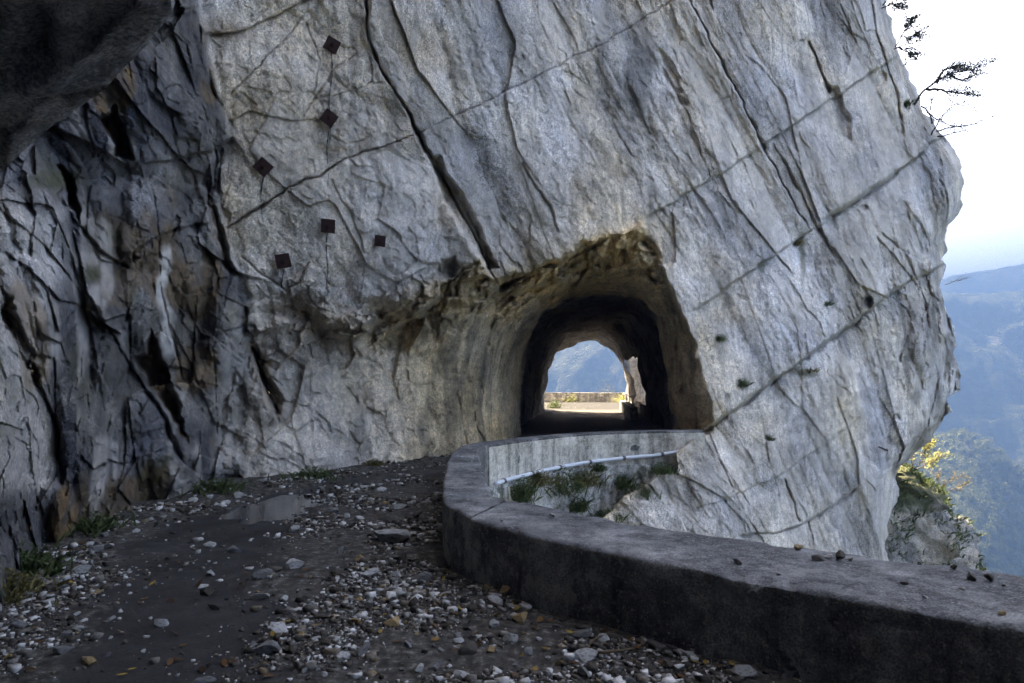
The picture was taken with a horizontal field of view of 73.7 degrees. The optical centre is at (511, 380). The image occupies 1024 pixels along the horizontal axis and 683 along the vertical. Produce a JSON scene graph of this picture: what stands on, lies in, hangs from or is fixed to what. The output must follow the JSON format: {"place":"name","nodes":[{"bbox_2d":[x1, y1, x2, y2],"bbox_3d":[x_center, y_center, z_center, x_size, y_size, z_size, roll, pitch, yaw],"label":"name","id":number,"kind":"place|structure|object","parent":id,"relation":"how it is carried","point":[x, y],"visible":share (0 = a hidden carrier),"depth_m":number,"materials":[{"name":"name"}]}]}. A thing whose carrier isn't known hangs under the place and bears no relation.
{"place":"outdoors","nodes":[
{"label":"outdoors","id":0,"kind":"place"},
{"bbox_2d":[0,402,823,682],"bbox_3d":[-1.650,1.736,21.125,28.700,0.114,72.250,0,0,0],"label":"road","id":1,"kind":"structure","parent":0,"point":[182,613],"depth_m":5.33,"materials":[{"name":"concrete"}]},
{"bbox_2d":[8,619,28,627],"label":"stone","id":2,"kind":"object","parent":1,"relation":"on","point":[17,623],"visible":0.97,"depth_m":4.79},
{"bbox_2d":[0,565,72,604],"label":"weed","id":3,"kind":"object","parent":1,"relation":"on","point":[22,586],"visible":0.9,"depth_m":5.47,"materials":[{"name":"green plant"}]},
{"bbox_2d":[16,540,78,578],"bbox_3d":[-4.362,1.601,5.984,1.054,0.367,1.046,0,0,-38],"label":"weed","id":4,"kind":"object","parent":1,"relation":"on","point":[36,562],"visible":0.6,"depth_m":6.04,"materials":[{"name":"green plant"}]},
{"bbox_2d":[52,645,72,653],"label":"stone","id":5,"kind":"object","parent":1,"relation":"on","point":[62,649],"visible":1,"depth_m":4.29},
{"bbox_2d":[61,630,72,635],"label":"stone","id":6,"kind":"object","parent":1,"relation":"on","point":[67,632],"visible":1,"depth_m":4.66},
{"bbox_2d":[73,625,83,630],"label":"stone","id":7,"kind":"object","parent":1,"relation":"on","point":[78,627],"visible":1,"depth_m":4.75,"materials":[{"name":"stone"}]},
{"bbox_2d":[72,564,91,573],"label":"stone","id":8,"kind":"object","parent":1,"relation":"on","point":[83,568],"visible":0.89,"depth_m":6.14,"materials":[{"name":"stone"}]},
{"bbox_2d":[82,656,97,665],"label":"stone","id":9,"kind":"object","parent":1,"relation":"on","point":[89,660],"visible":1,"depth_m":4.19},
{"bbox_2d":[87,545,103,552],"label":"stone","id":10,"kind":"object","parent":1,"relation":"on","point":[97,548],"visible":1,"depth_m":6.85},
{"bbox_2d":[54,510,155,546],"bbox_3d":[-4.910,1.623,7.850,1.197,0.277,1.130,0,0,31],"label":"weed","id":11,"kind":"object","parent":1,"relation":"on","point":[88,525],"visible":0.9,"depth_m":7.79,"materials":[{"name":"green plant"}]},
{"bbox_2d":[154,619,168,626],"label":"stone","id":12,"kind":"object","parent":1,"relation":"on","point":[161,622],"visible":0.98,"depth_m":4.86,"materials":[{"name":"stone"}]},
{"bbox_2d":[192,676,216,682],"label":"stone","id":13,"kind":"object","parent":1,"relation":"on","point":[206,679],"visible":1,"depth_m":3.95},
{"bbox_2d":[200,587,214,595],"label":"stone","id":14,"kind":"object","parent":1,"relation":"on","point":[206,591],"visible":0.99,"depth_m":5.56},
{"bbox_2d":[203,541,216,547],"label":"stone","id":15,"kind":"object","parent":1,"relation":"on","point":[210,544],"visible":0.92,"depth_m":7.17,"materials":[{"name":"stone"}]},
{"bbox_2d":[208,604,218,609],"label":"stone","id":16,"kind":"object","parent":1,"relation":"on","point":[213,607],"visible":1,"depth_m":5.20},
{"bbox_2d":[178,474,255,499],"bbox_3d":[-4.670,1.597,10.498,1.446,0.338,1.214,0,0,0],"label":"weed","id":17,"kind":"object","parent":1,"relation":"on","point":[219,486],"visible":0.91,"depth_m":10.46,"materials":[{"name":"green plant"}]},
{"bbox_2d":[227,545,241,552],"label":"stone","id":18,"kind":"object","parent":1,"relation":"on","point":[233,549],"visible":0.98,"depth_m":6.94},
{"bbox_2d":[233,492,244,497],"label":"stone","id":19,"kind":"object","parent":1,"relation":"on","point":[238,494],"visible":1,"depth_m":10.19,"materials":[{"name":"stone"}]},
{"bbox_2d":[252,593,269,598],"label":"stone","id":20,"kind":"object","parent":1,"relation":"on","point":[261,595],"visible":1,"depth_m":5.40,"materials":[{"name":"stone"}]},
{"bbox_2d":[253,568,273,578],"bbox_3d":[-2.187,1.690,6.006,0.170,0.089,0.065,13,2,-20],"label":"stone","id":21,"kind":"object","parent":1,"relation":"on","point":[262,573],"visible":0.96,"depth_m":5.99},
{"bbox_2d":[253,640,280,653],"bbox_3d":[-1.563,1.708,4.385,0.174,0.095,0.102,0,0,-2],"label":"stone","id":22,"kind":"object","parent":1,"relation":"on","point":[267,647],"visible":0.97,"depth_m":4.34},
{"bbox_2d":[265,566,282,571],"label":"stone","id":23,"kind":"object","parent":1,"relation":"on","point":[276,568],"visible":0.59,"depth_m":6.23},
{"bbox_2d":[270,622,287,632],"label":"stone","id":24,"kind":"object","parent":1,"relation":"on","point":[277,627],"visible":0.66,"depth_m":4.65,"materials":[{"name":"stone"}]},
{"bbox_2d":[289,525,299,531],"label":"stone","id":25,"kind":"object","parent":1,"relation":"on","point":[294,528],"visible":0.91,"depth_m":7.93,"materials":[{"name":"stone"}]},
{"bbox_2d":[285,558,304,568],"bbox_3d":[-2.034,1.716,6.391,0.166,0.101,0.106,0,0,-37],"label":"stone","id":26,"kind":"object","parent":1,"relation":"on","point":[292,563],"visible":0.92,"depth_m":6.36,"materials":[{"name":"stone"}]},
{"bbox_2d":[267,464,343,481],"bbox_3d":[-3.611,1.635,12.058,1.346,0.300,1.350,0,0,-38],"label":"weed","id":27,"kind":"object","parent":1,"relation":"on","point":[323,475],"visible":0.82,"depth_m":12.02,"materials":[{"name":"green plant"}]},
{"bbox_2d":[315,613,328,618],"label":"stone","id":28,"kind":"object","parent":1,"relation":"on","point":[321,615],"visible":0.9,"depth_m":4.90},
{"bbox_2d":[325,507,338,512],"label":"stone","id":29,"kind":"object","parent":1,"relation":"on","point":[332,509],"visible":0.85,"depth_m":9.00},
{"bbox_2d":[334,651,350,661],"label":"stone","id":30,"kind":"object","parent":1,"relation":"on","point":[340,656],"visible":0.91,"depth_m":4.22,"materials":[{"name":"stone"}]},
{"bbox_2d":[186,494,505,523],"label":"puddle","id":31,"kind":"object","parent":1,"relation":"on","point":[281,507],"visible":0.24,"depth_m":9.39,"materials":[{"name":"grey liquid"}]},
{"bbox_2d":[348,618,360,623],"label":"stone","id":32,"kind":"object","parent":1,"relation":"on","point":[356,620],"visible":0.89,"depth_m":4.80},
{"bbox_2d":[357,643,370,656],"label":"stone","id":33,"kind":"object","parent":1,"relation":"on","point":[363,649],"visible":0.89,"depth_m":4.31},
{"bbox_2d":[364,599,372,606],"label":"stone","id":34,"kind":"object","parent":1,"relation":"on","point":[369,602],"visible":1,"depth_m":5.28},
{"bbox_2d":[360,568,379,576],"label":"stone","id":35,"kind":"object","parent":1,"relation":"on","point":[371,572],"visible":0.82,"depth_m":6.03,"materials":[{"name":"stone"}]},
{"bbox_2d":[361,458,385,465],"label":"weed","id":36,"kind":"object","parent":1,"relation":"on","point":[373,462],"visible":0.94,"depth_m":13.84,"materials":[{"name":"green plant"}]},
{"bbox_2d":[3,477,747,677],"bbox_3d":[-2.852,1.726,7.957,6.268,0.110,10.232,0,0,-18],"label":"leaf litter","id":37,"kind":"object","parent":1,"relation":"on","point":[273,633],"visible":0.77,"depth_m":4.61,"materials":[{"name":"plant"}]},
{"bbox_2d":[374,529,409,541],"bbox_3d":[-1.280,1.690,7.375,0.416,0.179,0.289,0,0,17],"label":"stone","id":38,"kind":"object","parent":1,"relation":"on","point":[394,535],"visible":0.88,"depth_m":7.27,"materials":[{"name":"stone"}]},
{"bbox_2d":[389,571,400,575],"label":"stone","id":39,"kind":"object","parent":1,"relation":"on","point":[395,573],"visible":0.9,"depth_m":6.12,"materials":[{"name":"stone"}]},
{"bbox_2d":[391,503,406,508],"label":"stone","id":40,"kind":"object","parent":1,"relation":"on","point":[398,506],"visible":0.98,"depth_m":9.24,"materials":[{"name":"stone"}]},
{"bbox_2d":[0,454,800,682],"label":"gravel","id":41,"kind":"structure","parent":1,"relation":"on","point":[392,594],"depth_m":5.14,"materials":[{"name":"gravel"}]},
{"bbox_2d":[383,616,398,627],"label":"stone","id":42,"kind":"object","parent":41,"relation":"on","point":[393,621],"visible":0.94,"depth_m":4.76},
{"bbox_2d":[415,663,423,671],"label":"stone","id":43,"kind":"object","parent":1,"relation":"on","point":[420,667],"visible":1,"depth_m":4.05,"materials":[{"name":"stone"}]},
{"bbox_2d":[413,572,430,581],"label":"stone","id":44,"kind":"object","parent":1,"relation":"on","point":[426,576],"visible":0.88,"depth_m":5.89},
{"bbox_2d":[428,658,442,669],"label":"stone","id":45,"kind":"object","parent":1,"relation":"on","point":[436,665],"visible":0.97,"depth_m":4.11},
{"bbox_2d":[452,637,463,642],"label":"stone","id":46,"kind":"object","parent":1,"relation":"on","point":[459,640],"visible":0.97,"depth_m":4.53,"materials":[{"name":"stone"}]},
{"bbox_2d":[454,670,468,679],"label":"stone","id":47,"kind":"object","parent":1,"relation":"on","point":[459,674],"visible":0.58,"depth_m":3.95,"materials":[{"name":"stone"}]},
{"bbox_2d":[458,641,477,654],"bbox_3d":[-0.282,1.710,4.349,0.132,0.068,0.086,-11,17,-18],"label":"stone","id":48,"kind":"object","parent":1,"relation":"on","point":[469,648],"visible":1,"depth_m":4.33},
{"bbox_2d":[489,619,498,626],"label":"stone","id":49,"kind":"object","parent":1,"relation":"on","point":[493,622],"visible":1,"depth_m":4.81,"materials":[{"name":"stone"}]},
{"bbox_2d":[488,595,502,605],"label":"stone","id":50,"kind":"object","parent":1,"relation":"on","point":[496,599],"visible":0.89,"depth_m":5.31,"materials":[{"name":"stone"}]},
{"bbox_2d":[500,585,510,592],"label":"stone","id":51,"kind":"object","parent":1,"relation":"on","point":[505,589],"visible":0.69,"depth_m":5.52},
{"bbox_2d":[502,632,517,643],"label":"stone","id":52,"kind":"object","parent":1,"relation":"on","point":[512,638],"visible":0.98,"depth_m":4.54,"materials":[{"name":"stone"}]},
{"bbox_2d":[512,611,527,623],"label":"stone","id":53,"kind":"object","parent":1,"relation":"on","point":[519,618],"visible":0.96,"depth_m":4.90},
{"bbox_2d":[522,646,532,655],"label":"stone","id":54,"kind":"object","parent":1,"relation":"on","point":[527,651],"visible":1,"depth_m":4.34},
{"bbox_2d":[546,397,563,407],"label":"weed","id":55,"kind":"object","parent":1,"relation":"on","point":[554,405],"visible":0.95,"depth_m":43.92,"materials":[{"name":"green plant"}]},
{"bbox_2d":[559,395,587,401],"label":"weed","id":56,"kind":"object","parent":1,"relation":"on","point":[566,399],"visible":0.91,"depth_m":56.49,"materials":[{"name":"yellow plant"}]},
{"bbox_2d":[573,629,591,637],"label":"stone","id":57,"kind":"object","parent":1,"relation":"on","point":[585,633],"visible":1,"depth_m":4.57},
{"bbox_2d":[577,665,589,676],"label":"stone","id":58,"kind":"object","parent":1,"relation":"on","point":[582,670],"visible":1,"depth_m":4.00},
{"bbox_2d":[544,392,624,401],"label":"parapet wall","id":59,"kind":"structure","parent":1,"relation":"on","point":[593,397],"depth_m":56.82,"materials":[{"name":"concrete"}]},
{"bbox_2d":[573,648,597,663],"bbox_3d":[0.453,1.703,4.238,0.136,0.082,0.122,0,0,30],"label":"stone","id":60,"kind":"object","parent":1,"relation":"on","point":[583,655],"visible":0.95,"depth_m":4.22,"materials":[{"name":"stone"}]},
{"bbox_2d":[598,635,646,653],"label":"twig","id":61,"kind":"object","parent":1,"relation":"on","point":[614,651],"visible":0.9,"depth_m":4.30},
{"bbox_2d":[619,393,637,419],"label":"gallery wall","id":62,"kind":"structure","parent":1,"relation":"on","point":[627,409],"depth_m":32.09,"materials":[{"name":"concrete"}]},
{"bbox_2d":[623,676,637,682],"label":"stone","id":63,"kind":"object","parent":1,"relation":"on","point":[628,679],"visible":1,"depth_m":3.95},
{"bbox_2d":[655,646,669,652],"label":"stone","id":64,"kind":"object","parent":1,"relation":"on","point":[661,649],"visible":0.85,"depth_m":4.35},
{"bbox_2d":[663,660,673,668],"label":"stone","id":65,"kind":"object","parent":1,"relation":"on","point":[668,664],"visible":1,"depth_m":4.14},
{"bbox_2d":[681,651,693,657],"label":"stone","id":66,"kind":"object","parent":1,"relation":"on","point":[688,654],"visible":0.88,"depth_m":4.29,"materials":[{"name":"stone"}]},
{"bbox_2d":[442,429,1023,682],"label":"parapet wall","id":67,"kind":"structure","parent":1,"relation":"on","point":[856,619],"depth_m":4.43,"materials":[{"name":"concrete"}]},
{"bbox_2d":[733,557,741,564],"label":"stone","id":68,"kind":"object","parent":67,"relation":"on","point":[736,560],"visible":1,"depth_m":4.46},
{"bbox_2d":[811,554,824,561],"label":"stone","id":69,"kind":"object","parent":67,"relation":"on","point":[817,557],"visible":1,"depth_m":4.54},
{"bbox_2d":[835,550,844,559],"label":"stone","id":70,"kind":"object","parent":67,"relation":"on","point":[839,554],"visible":1,"depth_m":4.56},
{"bbox_2d":[967,572,976,580],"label":"stone","id":71,"kind":"object","parent":67,"relation":"on","point":[971,576],"visible":1,"depth_m":4.12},
{"bbox_2d":[983,573,993,581],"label":"stone","id":72,"kind":"object","parent":67,"relation":"on","point":[989,576],"visible":1,"depth_m":4.08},
{"bbox_2d":[732,665,756,676],"bbox_3d":[1.353,1.705,3.996,0.127,0.078,0.128,-15,5,-18],"label":"stone","id":73,"kind":"object","parent":1,"relation":"on","point":[745,670],"visible":0.91,"depth_m":3.97,"materials":[{"name":"stone"}]},
{"bbox_2d":[0,0,964,604],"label":"cliff","id":74,"kind":"structure","parent":0,"point":[504,174],"depth_m":15.08,"materials":[{"name":"stone"}]},
{"bbox_2d":[0,0,174,170],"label":"rock overhang","id":75,"kind":"object","parent":74,"relation":"attached to","point":[60,60],"visible":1,"depth_m":4.34,"materials":[{"name":"stone"}]},
{"bbox_2d":[252,157,272,224],"bbox_3d":[-4.491,-3.375,12.201,0.348,1.154,0.611,0,0,-32],"label":"anchor plate","id":76,"kind":"object","parent":74,"relation":"on","point":[262,166],"visible":0.99,"depth_m":12.03,"materials":[{"name":"metal"}]},
{"bbox_2d":[274,253,291,287],"bbox_3d":[-4.216,-1.946,12.666,0.303,0.770,0.625,-13,8,-18],"label":"anchor plate","id":77,"kind":"object","parent":74,"relation":"on","point":[282,260],"visible":1,"depth_m":12.44,"materials":[{"name":"metal"}]},
{"bbox_2d":[321,218,334,317],"bbox_3d":[-3.549,-2.118,13.018,0.255,1.856,0.625,2,3,-18],"label":"anchor plate","id":78,"kind":"object","parent":74,"relation":"on","point":[327,226],"visible":1,"depth_m":12.79,"materials":[{"name":"metal"}]},
{"bbox_2d":[319,108,338,187],"bbox_3d":[-3.509,-4.330,12.878,0.341,1.487,0.611,0,0,-32],"label":"anchor plate","id":79,"kind":"object","parent":74,"relation":"attached to","point":[328,117],"visible":0.99,"depth_m":12.71,"materials":[{"name":"metal"}]},
{"bbox_2d":[323,35,340,140],"bbox_3d":[-3.491,-5.474,13.028,0.326,2.046,0.613,0,0,-32],"label":"anchor plate","id":80,"kind":"object","parent":74,"relation":"attached to","point":[331,44],"visible":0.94,"depth_m":12.85,"materials":[{"name":"metal"}]},
{"bbox_2d":[374,235,385,246],"bbox_3d":[-2.630,-2.739,13.484,0.210,0.210,0.625,4,3,-18],"label":"anchor plate","id":81,"kind":"object","parent":74,"relation":"attached to","point":[380,240],"visible":1,"depth_m":13.28,"materials":[{"name":"metal"}]},
{"bbox_2d":[488,463,678,516],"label":"retaining wall","id":82,"kind":"structure","parent":74,"relation":"on","point":[610,498],"depth_m":15.61,"materials":[{"name":"stone"}]},
{"bbox_2d":[511,491,542,503],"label":"wall plant","id":83,"kind":"object","parent":82,"relation":"attached to","point":[523,499],"depth_m":13.40,"materials":[{"name":"green plant"}]},
{"bbox_2d":[507,475,552,497],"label":"wall plant","id":84,"kind":"object","parent":82,"relation":"attached to","point":[524,489],"depth_m":13.43,"materials":[{"name":"green plant"}]},
{"bbox_2d":[529,472,547,481],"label":"wall plant","id":85,"kind":"object","parent":82,"relation":"attached to","point":[538,477],"depth_m":13.98,"materials":[{"name":"green plant"}]},
{"bbox_2d":[527,469,568,487],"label":"wall plant","id":86,"kind":"object","parent":82,"relation":"attached to","point":[548,480],"depth_m":13.99,"materials":[{"name":"green plant"}]},
{"bbox_2d":[543,465,605,499],"bbox_3d":[1.113,2.143,14.746,1.919,0.658,1.855,0,0,0],"label":"wall plant","id":87,"kind":"object","parent":82,"relation":"attached to","point":[574,484],"depth_m":14.62,"materials":[{"name":"green plant"}]},
{"bbox_2d":[566,494,594,513],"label":"wall plant","id":88,"kind":"object","parent":82,"relation":"attached to","point":[580,506],"depth_m":15.10,"materials":[{"name":"green plant"}]},
{"bbox_2d":[494,450,678,485],"bbox_3d":[1.745,1.783,14.973,5.840,0.398,0.942,0,0,-37],"label":"drain pipe","id":89,"kind":"object","parent":82,"relation":"on","point":[528,474],"visible":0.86,"depth_m":15.32,"materials":[{"name":"white plastic"}]},
{"bbox_2d":[589,462,610,471],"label":"wall plant","id":90,"kind":"object","parent":82,"relation":"attached to","point":[602,468],"depth_m":15.57,"materials":[{"name":"green plant"}]},
{"bbox_2d":[571,464,637,488],"bbox_3d":[1.949,2.110,15.116,1.836,0.553,1.291,0,0,18],"label":"wall plant","id":91,"kind":"object","parent":82,"relation":"attached to","point":[592,482],"depth_m":15.20,"materials":[{"name":"green plant"}]},
{"bbox_2d":[586,507,632,523],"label":"wall plant","id":92,"kind":"object","parent":82,"relation":"attached to","point":[601,513],"depth_m":15.02,"materials":[{"name":"green plant"}]},
{"bbox_2d":[611,472,639,489],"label":"wall plant","id":93,"kind":"object","parent":82,"relation":"attached to","point":[625,484],"depth_m":15.73,"materials":[{"name":"green plant"}]},
{"bbox_2d":[618,482,661,499],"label":"wall plant","id":94,"kind":"object","parent":82,"relation":"attached to","point":[647,494],"depth_m":15.34,"materials":[{"name":"green plant"}]},
{"bbox_2d":[637,461,681,476],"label":"wall plant","id":95,"kind":"object","parent":82,"relation":"attached to","point":[661,470],"depth_m":15.60,"materials":[{"name":"green plant"}]},
{"bbox_2d":[519,294,675,429],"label":"tunnel","id":96,"kind":"structure","parent":74,"relation":"attached to","point":[624,330],"depth_m":29.34,"materials":[{"name":"stone"}]},
{"bbox_2d":[715,334,726,341],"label":"cliff tuft","id":97,"kind":"object","parent":74,"relation":"on","point":[718,338],"visible":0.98,"depth_m":17.52,"materials":[{"name":"green plant"}]},
{"bbox_2d":[736,378,754,386],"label":"cliff tuft","id":98,"kind":"object","parent":74,"relation":"on","point":[742,383],"visible":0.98,"depth_m":17.62,"materials":[{"name":"green plant"}]},
{"bbox_2d":[793,237,811,245],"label":"cliff tuft","id":99,"kind":"object","parent":74,"relation":"attached to","point":[797,243],"visible":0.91,"depth_m":20.40,"materials":[{"name":"green plant"}]},
{"bbox_2d":[801,365,827,373],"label":"cliff tuft","id":100,"kind":"object","parent":74,"relation":"on","point":[813,371],"visible":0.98,"depth_m":19.16,"materials":[{"name":"green plant"}]},
{"bbox_2d":[881,0,909,14],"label":"cliff shrub","id":101,"kind":"object","parent":74,"relation":"on","point":[900,5],"visible":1,"depth_m":24.13,"materials":[{"name":"black plant"}]},
{"bbox_2d":[904,99,918,106],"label":"cliff tuft","id":102,"kind":"object","parent":74,"relation":"on","point":[907,103],"visible":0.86,"depth_m":24.09,"materials":[{"name":"green plant"}]},
{"bbox_2d":[894,12,929,65],"bbox_3d":[14.133,-12.165,24.238,1.194,1.735,1.001,0,0,0],"label":"cliff shrub","id":103,"kind":"object","parent":74,"relation":"on","point":[911,20],"visible":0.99,"depth_m":24.17,"materials":[{"name":"black plant"}]},
{"bbox_2d":[914,53,1000,105],"bbox_3d":[16.091,-10.649,24.247,2.846,1.823,1.727,0,0,-12],"label":"cliff tree","id":104,"kind":"object","parent":74,"relation":"on","point":[954,68],"visible":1,"depth_m":24.12,"materials":[{"name":"green plant"}]},
{"bbox_2d":[920,91,1007,137],"bbox_3d":[16.178,-9.594,24.378,2.826,1.829,0.741,0,0,15],"label":"bare tree","id":105,"kind":"object","parent":74,"relation":"on","point":[944,114],"visible":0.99,"depth_m":24.51,"materials":[{"name":"black plant"}]},
{"bbox_2d":[553,351,645,404],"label":"cliff beyond tunnel","id":106,"kind":"structure","parent":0,"point":[639,388],"depth_m":42.13,"materials":[{"name":"stone"}]},
{"bbox_2d":[545,264,1023,576],"bbox_3d":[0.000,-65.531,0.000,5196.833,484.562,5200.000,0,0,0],"label":"valley hills","id":107,"kind":"structure","parent":0,"point":[985,310],"depth_m":808.99,"materials":[{"name":"blue"}]},
{"bbox_2d":[906,427,1023,575],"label":"forest","id":108,"kind":"object","parent":107,"relation":"on","point":[984,495],"visible":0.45,"depth_m":394.46,"materials":[{"name":"plant"}]},
{"bbox_2d":[885,465,986,570],"bbox_3d":[15.576,15.712,30.796,13.248,24.124,12.928,0,0,0],"label":"rock outcrop","id":109,"kind":"object","parent":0,"point":[927,538],"visible":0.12,"depth_m":27.69,"materials":[{"name":"stone"}]},
{"bbox_2d":[906,435,954,469],"bbox_3d":[17.769,2.900,29.680,2.629,2.144,1.345,0,0,23],"label":"autumn bush","id":110,"kind":"object","parent":109,"relation":"on","point":[929,445],"visible":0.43,"depth_m":29.57,"materials":[{"name":"yellow plant"}]},
{"bbox_2d":[888,462,986,570],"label":"outcrop grass","id":111,"kind":"structure","parent":109,"relation":"on","point":[924,481],"depth_m":28.14,"materials":[{"name":"green plant"}]},
{"bbox_2d":[931,469,972,491],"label":"dry bush","id":112,"kind":"object","parent":109,"relation":"on","point":[952,479],"visible":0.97,"depth_m":29.88,"materials":[{"name":"grey plant"}]},
{"bbox_2d":[886,0,1023,278],"label":"sky","id":113,"kind":"structure","parent":0,"point":[987,233],"materials":[{"name":"white"}]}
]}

